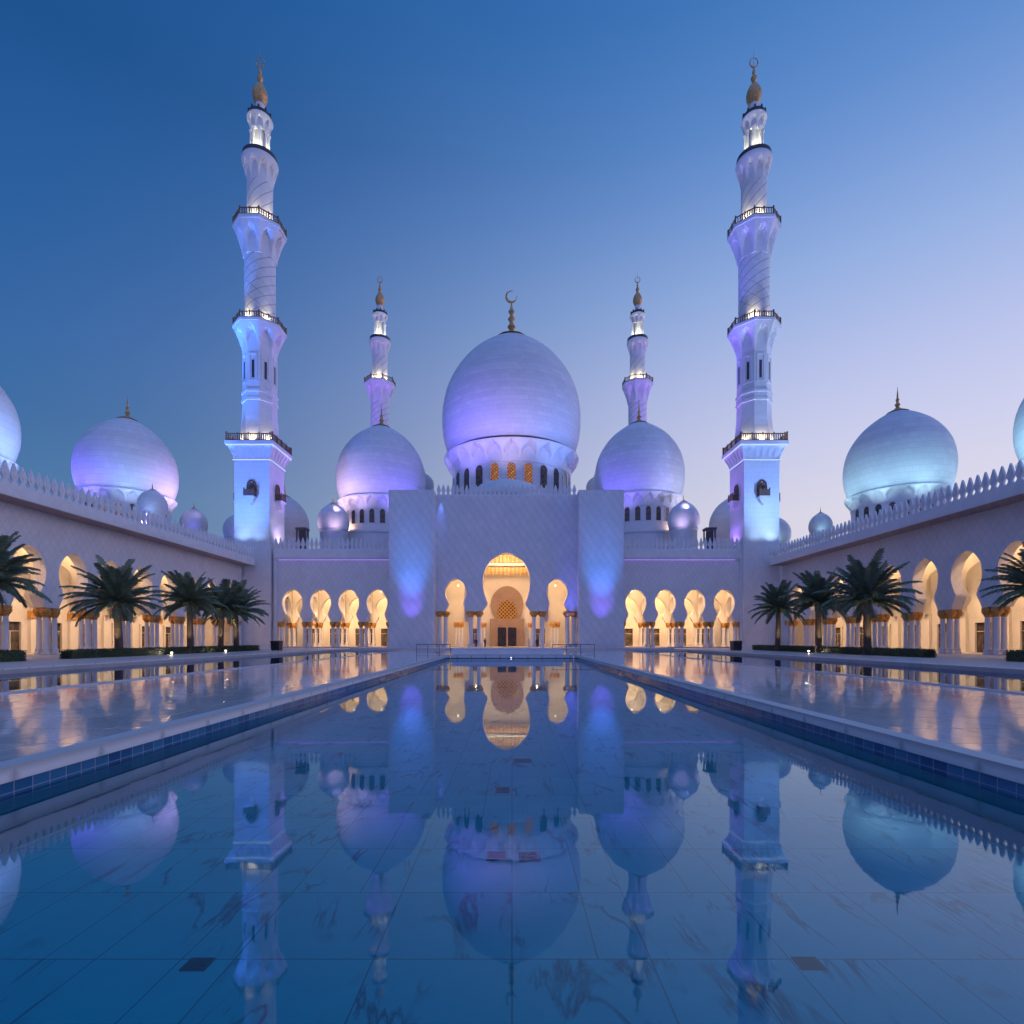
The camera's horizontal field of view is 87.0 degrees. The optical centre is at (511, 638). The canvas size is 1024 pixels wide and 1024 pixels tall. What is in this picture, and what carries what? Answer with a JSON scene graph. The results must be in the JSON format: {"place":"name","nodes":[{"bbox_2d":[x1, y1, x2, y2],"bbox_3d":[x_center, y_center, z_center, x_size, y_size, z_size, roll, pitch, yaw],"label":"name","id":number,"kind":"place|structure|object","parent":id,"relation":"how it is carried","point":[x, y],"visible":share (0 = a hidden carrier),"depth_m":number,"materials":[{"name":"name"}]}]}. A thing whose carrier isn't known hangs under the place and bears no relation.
{"place":"outdoors","nodes":[
{"label":"outdoors","id":0,"kind":"place"},
{"bbox_2d":[0,648,349,672],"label":"promenade","id":1,"kind":"structure","parent":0,"point":[33,660],"depth_m":45.69,"materials":[{"name":"white stone"}]},
{"bbox_2d":[0,649,26,661],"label":"hedge","id":2,"kind":"object","parent":1,"relation":"on","point":[6,655],"visible":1,"depth_m":39.49,"materials":[{"name":"green plant"}]},
{"bbox_2d":[0,532,52,607],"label":"palm tree","id":3,"kind":"object","parent":1,"relation":"on","point":[11,568],"visible":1,"depth_m":39.31,"materials":[{"name":"green plant"}]},
{"bbox_2d":[58,555,171,649],"bbox_3d":[-37.355,-3.136,50.793,7.953,9.616,8.689,0,0,9],"label":"palm tree","id":4,"kind":"object","parent":1,"relation":"on","point":[116,591],"visible":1,"depth_m":49.97,"materials":[{"name":"green plant"}]},
{"bbox_2d":[0,460,254,654],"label":"arcade hall","id":5,"kind":"structure","parent":1,"relation":"on","point":[60,534],"depth_m":63.55,"materials":[{"name":"stone"}]},
{"bbox_2d":[0,386,20,481],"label":"dome","id":6,"kind":"structure","parent":5,"relation":"on","point":[10,436],"depth_m":74.86,"materials":[{"name":"stone"}]},
{"bbox_2d":[9,619,22,651],"bbox_3d":[-56.085,-0.300,60.400,0.270,3.880,2.860,0,0,0],"label":"door","id":7,"kind":"structure","parent":5,"relation":"in","point":[15,625],"depth_m":61.08,"materials":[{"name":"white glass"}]},
{"bbox_2d":[42,620,63,651],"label":"door","id":8,"kind":"structure","parent":5,"relation":"in","point":[60,624],"depth_m":67.07,"materials":[{"name":"white glass"}]},
{"bbox_2d":[111,623,125,647],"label":"door","id":9,"kind":"structure","parent":5,"relation":"in","point":[112,624],"depth_m":75.76,"materials":[{"name":"white glass"}]},
{"bbox_2d":[71,396,178,530],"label":"dome","id":10,"kind":"structure","parent":5,"relation":"on","point":[127,459],"depth_m":92.08,"materials":[{"name":"stone"}]},
{"bbox_2d":[139,624,149,647],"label":"door","id":11,"kind":"structure","parent":5,"relation":"in","point":[141,626],"depth_m":81.54,"materials":[{"name":"white glass"}]},
{"bbox_2d":[136,482,167,529],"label":"dome","id":12,"kind":"structure","parent":5,"relation":"on","point":[152,500],"depth_m":86.57,"materials":[{"name":"stone"}]},
{"bbox_2d":[163,625,174,647],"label":"door","id":13,"kind":"structure","parent":5,"relation":"in","point":[166,628],"depth_m":87.80,"materials":[{"name":"white glass"}]},
{"bbox_2d":[180,505,207,540],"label":"dome","id":14,"kind":"structure","parent":5,"relation":"on","point":[194,517],"depth_m":103.36,"materials":[{"name":"stone"}]},
{"bbox_2d":[59,645,259,658],"bbox_3d":[-36.998,1.255,61.401,1.372,0.877,33.483,0,0,0],"label":"hedge","id":15,"kind":"object","parent":1,"relation":"on","point":[91,653],"visible":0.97,"depth_m":53.57,"materials":[{"name":"green plant"}]},
{"bbox_2d":[0,648,349,669],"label":"promenade kerb","id":16,"kind":"structure","parent":1,"relation":"on","point":[143,660],"depth_m":38.64,"materials":[{"name":"stone"}]},
{"bbox_2d":[146,570,228,652],"bbox_3d":[-36.785,-3.133,62.046,7.391,9.606,7.716,0,0,32],"label":"palm tree","id":17,"kind":"object","parent":1,"relation":"on","point":[187,593],"visible":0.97,"depth_m":61.23,"materials":[{"name":"green plant"}]},
{"bbox_2d":[193,578,256,645],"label":"palm tree","id":18,"kind":"object","parent":1,"relation":"on","point":[226,597],"visible":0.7,"depth_m":68.22,"materials":[{"name":"green plant"}]},
{"bbox_2d":[203,580,270,646],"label":"palm tree","id":19,"kind":"object","parent":1,"relation":"on","point":[246,603],"visible":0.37,"depth_m":72.32,"materials":[{"name":"green plant"}]},
{"bbox_2d":[270,641,282,650],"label":"litter bin","id":20,"kind":"object","parent":1,"relation":"on","point":[276,645],"visible":1,"depth_m":75.42,"materials":[{"name":"metal"}]},
{"bbox_2d":[273,537,388,647],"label":"arcade wing","id":21,"kind":"structure","parent":1,"relation":"on","point":[338,597],"depth_m":99.30,"materials":[{"name":"white stone"}]},
{"bbox_2d":[295,527,309,548],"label":"roof kiosk","id":22,"kind":"object","parent":21,"relation":"on","point":[302,531],"visible":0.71,"depth_m":105.23,"materials":[{"name":"stone"}]},
{"bbox_2d":[307,627,322,645],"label":"door","id":23,"kind":"structure","parent":21,"relation":"in","point":[313,629],"depth_m":109.78,"materials":[{"name":"white glass"}]},
{"bbox_2d":[328,627,345,645],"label":"door","id":24,"kind":"structure","parent":21,"relation":"in","point":[329,628],"depth_m":109.78,"materials":[{"name":"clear glass"}]},
{"bbox_2d":[354,627,371,645],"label":"door","id":25,"kind":"structure","parent":21,"relation":"in","point":[356,629],"depth_m":109.78,"materials":[{"name":"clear glass"}]},
{"bbox_2d":[380,627,387,645],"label":"door","id":26,"kind":"structure","parent":21,"relation":"in","point":[383,630],"depth_m":109.78,"materials":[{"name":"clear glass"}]},
{"bbox_2d":[0,651,391,691],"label":"side pool water","id":27,"kind":"structure","parent":0,"point":[23,681],"depth_m":32.40,"materials":[{"name":"blue liquid"}]},
{"bbox_2d":[424,468,433,489],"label":"dome","id":28,"kind":"structure","parent":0,"point":[429,483],"depth_m":146.27,"materials":[{"name":"stone"}]},
{"bbox_2d":[251,658,768,720],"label":"pool water","id":29,"kind":"structure","parent":0,"point":[511,685],"depth_m":21.60,"materials":[{"name":"liquid"}]},
{"bbox_2d":[0,712,1023,1023],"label":"pool floor","id":30,"kind":"structure","parent":0,"point":[342,870],"depth_m":6.39,"materials":[{"name":"blue tile"}]},
{"bbox_2d":[179,957,215,970],"bbox_3d":[-2.894,2.989,4.969,0.230,0.018,0.190,0,0,0],"label":"drain grate","id":31,"kind":"object","parent":30,"relation":"on","point":[198,964],"visible":1,"depth_m":4.96,"materials":[{"name":"metal"}]},
{"bbox_2d":[486,851,505,860],"bbox_3d":[-0.214,2.989,7.448,0.270,0.018,0.300,0,0,0],"label":"drain grate","id":32,"kind":"object","parent":30,"relation":"on","point":[496,855],"visible":1,"depth_m":7.42,"materials":[{"name":"metal"}]},
{"bbox_2d":[495,787,509,792],"bbox_3d":[-0.188,2.989,10.693,0.280,0.018,0.400,0,0,0],"label":"drain grate","id":33,"kind":"object","parent":30,"relation":"on","point":[502,789],"visible":1,"depth_m":10.65,"materials":[{"name":"metal"}]},
{"bbox_2d":[0,716,1023,854],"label":"pool wall","id":34,"kind":"structure","parent":30,"relation":"on","point":[44,812],"depth_m":9.77,"materials":[{"name":"tile"}]},
{"bbox_2d":[0,657,1023,802],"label":"pool wall tiles","id":35,"kind":"object","parent":34,"relation":"on","point":[56,776],"visible":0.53,"depth_m":10.27,"materials":[{"name":"blue tile"}]},
{"bbox_2d":[0,654,1023,783],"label":"pool coping","id":36,"kind":"object","parent":35,"relation":"on","point":[52,759],"visible":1,"depth_m":10.75,"materials":[{"name":"stone"}]},
{"bbox_2d":[519,852,540,860],"bbox_3d":[0.241,2.989,7.431,0.290,0.018,0.300,0,0,0],"label":"drain grate","id":37,"kind":"object","parent":30,"relation":"on","point":[529,856],"visible":1,"depth_m":7.42,"materials":[{"name":"metal"}]},
{"bbox_2d":[791,957,826,969],"bbox_3d":[2.737,2.989,4.985,0.230,0.018,0.190,0,0,0],"label":"drain grate","id":38,"kind":"object","parent":30,"relation":"on","point":[808,963],"visible":1,"depth_m":4.97,"materials":[{"name":"metal"}]},
{"bbox_2d":[0,650,1023,761],"bbox_3d":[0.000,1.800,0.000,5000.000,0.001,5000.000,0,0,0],"label":"terrace","id":39,"kind":"structure","parent":0,"point":[39,721],"depth_m":16.34,"materials":[{"name":"white stone"}]},
{"bbox_2d":[0,651,331,674],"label":"side pool basin","id":40,"kind":"object","parent":39,"relation":"in","point":[141,664],"visible":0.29,"depth_m":38.40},
{"bbox_2d":[0,650,404,693],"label":"side pool rim","id":41,"kind":"object","parent":40,"relation":"on","point":[18,691],"visible":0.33,"depth_m":24.32,"materials":[{"name":"stone"}]},
{"bbox_2d":[224,58,292,647],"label":"minaret","id":42,"kind":"object","parent":39,"relation":"on","point":[261,451],"visible":1,"depth_m":98.91,"materials":[{"name":"white stone"}]},
{"bbox_2d":[243,480,256,504],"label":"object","id":43,"kind":"structure","parent":42,"relation":"in","point":[250,493],"depth_m":97.45,"materials":[{"name":"white stone"}]},
{"bbox_2d":[249,352,256,380],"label":"window","id":44,"kind":"structure","parent":42,"relation":"in","point":[249,352],"depth_m":98.74,"materials":[{"name":"stone"}]},
{"bbox_2d":[262,354,269,383],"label":"window","id":45,"kind":"structure","parent":42,"relation":"in","point":[265,363],"depth_m":99.71,"materials":[{"name":"stone"}]},
{"bbox_2d":[273,358,276,389],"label":"window","id":46,"kind":"structure","parent":42,"relation":"in","point":[274,369],"depth_m":101.38,"materials":[{"name":"stone"}]},
{"bbox_2d":[275,485,285,509],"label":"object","id":47,"kind":"structure","parent":42,"relation":"in","point":[280,500],"depth_m":101.03,"materials":[{"name":"white stone"}]},
{"bbox_2d":[364,277,395,426],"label":"minaret","id":48,"kind":"object","parent":39,"relation":"on","point":[380,386],"visible":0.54,"depth_m":161.02,"materials":[{"name":"white stone"}]},
{"bbox_2d":[389,479,623,647],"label":"entrance portal","id":49,"kind":"object","parent":39,"relation":"on","point":[506,562],"visible":0.98,"depth_m":98.00,"materials":[{"name":"stone"}]},
{"bbox_2d":[336,404,424,548],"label":"dome","id":50,"kind":"structure","parent":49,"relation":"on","point":[376,463],"depth_m":116.63,"materials":[{"name":"stone"}]},
{"bbox_2d":[369,508,374,522],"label":"window","id":51,"kind":"structure","parent":50,"relation":"in","point":[371,511],"depth_m":116.43,"materials":[{"name":"black glass"}]},
{"bbox_2d":[379,508,385,522],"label":"window","id":52,"kind":"structure","parent":50,"relation":"in","point":[382,513],"depth_m":116.74,"materials":[{"name":"black glass"}]},
{"bbox_2d":[497,627,516,645],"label":"door","id":53,"kind":"structure","parent":49,"relation":"in","point":[506,636],"depth_m":109.80,"materials":[{"name":"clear glass"}]},
{"bbox_2d":[442,291,580,494],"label":"dome","id":54,"kind":"structure","parent":49,"relation":"on","point":[511,407],"depth_m":122.02,"materials":[{"name":"stone"}]},
{"bbox_2d":[463,467,469,490],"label":"window","id":55,"kind":"structure","parent":54,"relation":"in","point":[466,476],"depth_m":125.71,"materials":[{"name":"black glass"}]},
{"bbox_2d":[475,464,483,486],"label":"window","id":56,"kind":"structure","parent":54,"relation":"in","point":[479,470],"depth_m":123.24,"materials":[{"name":"black glass"}]},
{"bbox_2d":[490,462,498,480],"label":"window","id":57,"kind":"structure","parent":54,"relation":"in","point":[494,467],"depth_m":121.81,"materials":[{"name":"brown glass"}]},
{"bbox_2d":[506,461,515,478],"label":"window","id":58,"kind":"structure","parent":54,"relation":"in","point":[511,466],"depth_m":121.30,"materials":[{"name":"brown glass"}]},
{"bbox_2d":[523,462,532,483],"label":"window","id":59,"kind":"structure","parent":54,"relation":"in","point":[528,468],"depth_m":121.84,"materials":[{"name":"brown glass"}]},
{"bbox_2d":[539,464,547,487],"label":"window","id":60,"kind":"structure","parent":54,"relation":"in","point":[543,470],"depth_m":123.27,"materials":[{"name":"black glass"}]},
{"bbox_2d":[553,467,558,489],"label":"window","id":61,"kind":"structure","parent":54,"relation":"in","point":[555,471],"depth_m":125.71,"materials":[{"name":"black glass"}]},
{"bbox_2d":[536,627,545,645],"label":"door","id":62,"kind":"structure","parent":49,"relation":"in","point":[537,628],"depth_m":110.48,"materials":[{"name":"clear glass"}]},
{"bbox_2d":[452,649,562,653],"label":"plinth","id":63,"kind":"structure","parent":39,"relation":"on","point":[507,651],"depth_m":64.00,"materials":[{"name":"white stone"}]},
{"bbox_2d":[285,566,781,645],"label":"prayer hall","id":64,"kind":"structure","parent":39,"relation":"on","point":[286,627],"depth_m":112.00,"materials":[{"name":"white stone"}]},
{"bbox_2d":[222,515,233,549],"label":"dome","id":65,"kind":"structure","parent":64,"relation":"on","point":[228,529],"depth_m":119.40,"materials":[{"name":"stone"}]},
{"bbox_2d":[284,482,308,548],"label":"dome","id":66,"kind":"structure","parent":64,"relation":"on","point":[295,514],"depth_m":126.52,"materials":[{"name":"stone"}]},
{"bbox_2d":[317,494,348,548],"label":"dome","id":67,"kind":"structure","parent":64,"relation":"on","point":[333,520],"depth_m":109.66,"materials":[{"name":"stone"}]},
{"bbox_2d":[595,406,684,548],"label":"dome","id":68,"kind":"structure","parent":64,"relation":"on","point":[640,462],"depth_m":116.59,"materials":[{"name":"stone"}]},
{"bbox_2d":[645,505,651,519],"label":"window","id":69,"kind":"structure","parent":68,"relation":"in","point":[648,510],"depth_m":116.34,"materials":[{"name":"black glass"}]},
{"bbox_2d":[667,492,699,548],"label":"dome","id":70,"kind":"structure","parent":64,"relation":"on","point":[683,519],"depth_m":109.61,"materials":[{"name":"stone"}]},
{"bbox_2d":[709,498,729,548],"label":"dome","id":71,"kind":"structure","parent":64,"relation":"on","point":[720,518],"depth_m":126.91,"materials":[{"name":"stone"}]},
{"bbox_2d":[779,518,790,553],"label":"dome","id":72,"kind":"structure","parent":64,"relation":"on","point":[784,532],"depth_m":119.19,"materials":[{"name":"stone"}]},
{"bbox_2d":[622,272,652,424],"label":"minaret","id":73,"kind":"object","parent":39,"relation":"on","point":[637,387],"visible":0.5,"depth_m":161.06,"materials":[{"name":"white stone"}]},
{"bbox_2d":[722,57,788,647],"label":"minaret","id":74,"kind":"object","parent":39,"relation":"on","point":[751,457],"visible":1,"depth_m":98.86,"materials":[{"name":"white stone"}]},
{"bbox_2d":[728,485,738,509],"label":"window","id":75,"kind":"structure","parent":74,"relation":"in","point":[733,500],"depth_m":101.07,"materials":[{"name":"metal"}]},
{"bbox_2d":[737,358,740,389],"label":"window","id":76,"kind":"structure","parent":74,"relation":"in","point":[738,369],"depth_m":101.38,"materials":[{"name":"stone"}]},
{"bbox_2d":[744,353,751,383],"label":"window","id":77,"kind":"structure","parent":74,"relation":"in","point":[751,353],"depth_m":99.61,"materials":[{"name":"stone"}]},
{"bbox_2d":[756,352,764,380],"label":"window","id":78,"kind":"structure","parent":74,"relation":"in","point":[760,361],"depth_m":98.76,"materials":[{"name":"stone"}]},
{"bbox_2d":[757,480,769,504],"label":"window","id":79,"kind":"structure","parent":74,"relation":"in","point":[763,493],"depth_m":97.45,"materials":[{"name":"metal"}]},
{"bbox_2d":[674,648,1023,672],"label":"promenade","id":80,"kind":"structure","parent":39,"relation":"on","point":[971,659],"depth_m":45.69,"materials":[{"name":"white stone"}]},
{"bbox_2d":[624,537,742,647],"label":"arcade wing","id":81,"kind":"structure","parent":80,"relation":"on","point":[678,597],"depth_m":99.30,"materials":[{"name":"white stone"}]},
{"bbox_2d":[625,627,633,645],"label":"door","id":82,"kind":"structure","parent":81,"relation":"in","point":[629,631],"depth_m":109.78,"materials":[{"name":"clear glass"}]},
{"bbox_2d":[642,627,660,645],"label":"door","id":83,"kind":"structure","parent":81,"relation":"in","point":[657,630],"depth_m":109.78,"materials":[{"name":"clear glass"}]},
{"bbox_2d":[669,627,687,645],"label":"door","id":84,"kind":"structure","parent":81,"relation":"in","point":[685,629],"depth_m":109.78,"materials":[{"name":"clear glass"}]},
{"bbox_2d":[697,627,713,644],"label":"door","id":85,"kind":"structure","parent":81,"relation":"in","point":[702,627],"depth_m":109.78,"materials":[{"name":"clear glass"}]},
{"bbox_2d":[702,527,716,548],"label":"roof kiosk","id":86,"kind":"object","parent":81,"relation":"on","point":[709,531],"visible":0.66,"depth_m":105.23,"materials":[{"name":"stone"}]},
{"bbox_2d":[730,641,741,650],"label":"litter bin","id":87,"kind":"object","parent":80,"relation":"on","point":[735,645],"visible":1,"depth_m":75.42,"materials":[{"name":"metal"}]},
{"bbox_2d":[748,579,804,650],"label":"palm tree","id":88,"kind":"object","parent":80,"relation":"on","point":[776,605],"visible":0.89,"depth_m":73.42,"materials":[{"name":"green plant"}]},
{"bbox_2d":[779,570,857,652],"bbox_3d":[36.710,-3.372,64.187,8.029,10.058,7.738,0,0,-1],"label":"palm tree","id":89,"kind":"object","parent":80,"relation":"on","point":[808,598],"visible":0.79,"depth_m":63.97,"materials":[{"name":"green plant"}]},
{"bbox_2d":[752,645,936,657],"bbox_3d":[37.000,1.254,64.907,1.391,0.874,34.475,0,0,0],"label":"hedge","id":90,"kind":"object","parent":80,"relation":"on","point":[915,652],"visible":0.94,"depth_m":56.77,"materials":[{"name":"green plant"}]},
{"bbox_2d":[674,648,1023,669],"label":"promenade kerb","id":91,"kind":"structure","parent":80,"relation":"on","point":[880,660],"depth_m":38.64,"materials":[{"name":"stone"}]},
{"bbox_2d":[813,548,923,654],"bbox_3d":[36.959,-3.753,55.951,9.688,10.845,8.902,0,0,-4],"label":"palm tree","id":92,"kind":"object","parent":80,"relation":"on","point":[870,584],"visible":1,"depth_m":55.19,"materials":[{"name":"green plant"}]},
{"bbox_2d":[769,460,1023,654],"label":"arcade hall","id":93,"kind":"structure","parent":80,"relation":"on","point":[953,550],"depth_m":64.77,"materials":[{"name":"stone"}]},
{"bbox_2d":[836,626,842,646],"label":"door","id":94,"kind":"structure","parent":93,"relation":"in","point":[839,629],"depth_m":92.62,"materials":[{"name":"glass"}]},
{"bbox_2d":[855,625,862,647],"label":"door","id":95,"kind":"structure","parent":93,"relation":"in","point":[861,626],"depth_m":86.78,"materials":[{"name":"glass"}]},
{"bbox_2d":[877,624,890,648],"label":"door","id":96,"kind":"structure","parent":93,"relation":"in","point":[889,625],"depth_m":80.08,"materials":[{"name":"glass"}]},
{"bbox_2d":[843,387,957,531],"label":"dome","id":97,"kind":"structure","parent":93,"relation":"on","point":[897,455],"depth_m":91.99,"materials":[{"name":"stone"}]},
{"bbox_2d":[936,621,953,650],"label":"door","id":98,"kind":"structure","parent":93,"relation":"in","point":[937,623],"depth_m":71.05,"materials":[{"name":"glass"}]},
{"bbox_2d":[973,620,984,652],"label":"door","id":99,"kind":"structure","parent":93,"relation":"in","point":[978,625],"depth_m":65.02,"materials":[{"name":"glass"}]},
{"bbox_2d":[1013,398,1023,477],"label":"dome","id":100,"kind":"structure","parent":93,"relation":"on","point":[1018,435],"depth_m":76.24,"materials":[{"name":"stone"}]},
{"bbox_2d":[1018,619,1023,649],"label":"door","id":101,"kind":"structure","parent":93,"relation":"in","point":[1020,621],"depth_m":59.45,"materials":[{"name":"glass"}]},
{"bbox_2d":[979,542,1023,616],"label":"palm tree","id":102,"kind":"object","parent":80,"relation":"on","point":[1015,575],"visible":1,"depth_m":41.00,"materials":[{"name":"green plant"}]},
{"bbox_2d":[1003,649,1023,661],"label":"hedge","id":103,"kind":"object","parent":80,"relation":"on","point":[1014,656],"visible":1,"depth_m":39.26,"materials":[{"name":"green plant"}]},
{"bbox_2d":[692,651,1023,674],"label":"side pool basin","id":104,"kind":"object","parent":39,"relation":"in","point":[883,664],"visible":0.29,"depth_m":38.40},
{"bbox_2d":[619,650,1023,693],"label":"side pool rim","id":105,"kind":"object","parent":104,"relation":"on","point":[1005,691],"visible":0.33,"depth_m":24.32,"materials":[{"name":"stone"}]},
{"bbox_2d":[350,646,673,649],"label":"portal floor","id":106,"kind":"structure","parent":0,"point":[517,647],"depth_m":90.00,"materials":[{"name":"white stone"}]},
{"bbox_2d":[0,0,1023,657],"label":"sky","id":107,"kind":"structure","parent":0,"point":[460,155],"materials":[{"name":"blue"}]},
{"bbox_2d":[586,472,594,489],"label":"dome","id":108,"kind":"structure","parent":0,"point":[590,485],"depth_m":146.37,"materials":[{"name":"stone"}]},
{"bbox_2d":[808,506,832,544],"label":"dome","id":109,"kind":"structure","parent":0,"point":[819,521],"depth_m":101.61,"materials":[{"name":"stone"}]},
{"bbox_2d":[632,651,1023,691],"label":"side pool water","id":110,"kind":"structure","parent":0,"point":[1000,681],"depth_m":32.40,"materials":[{"name":"liquid"}]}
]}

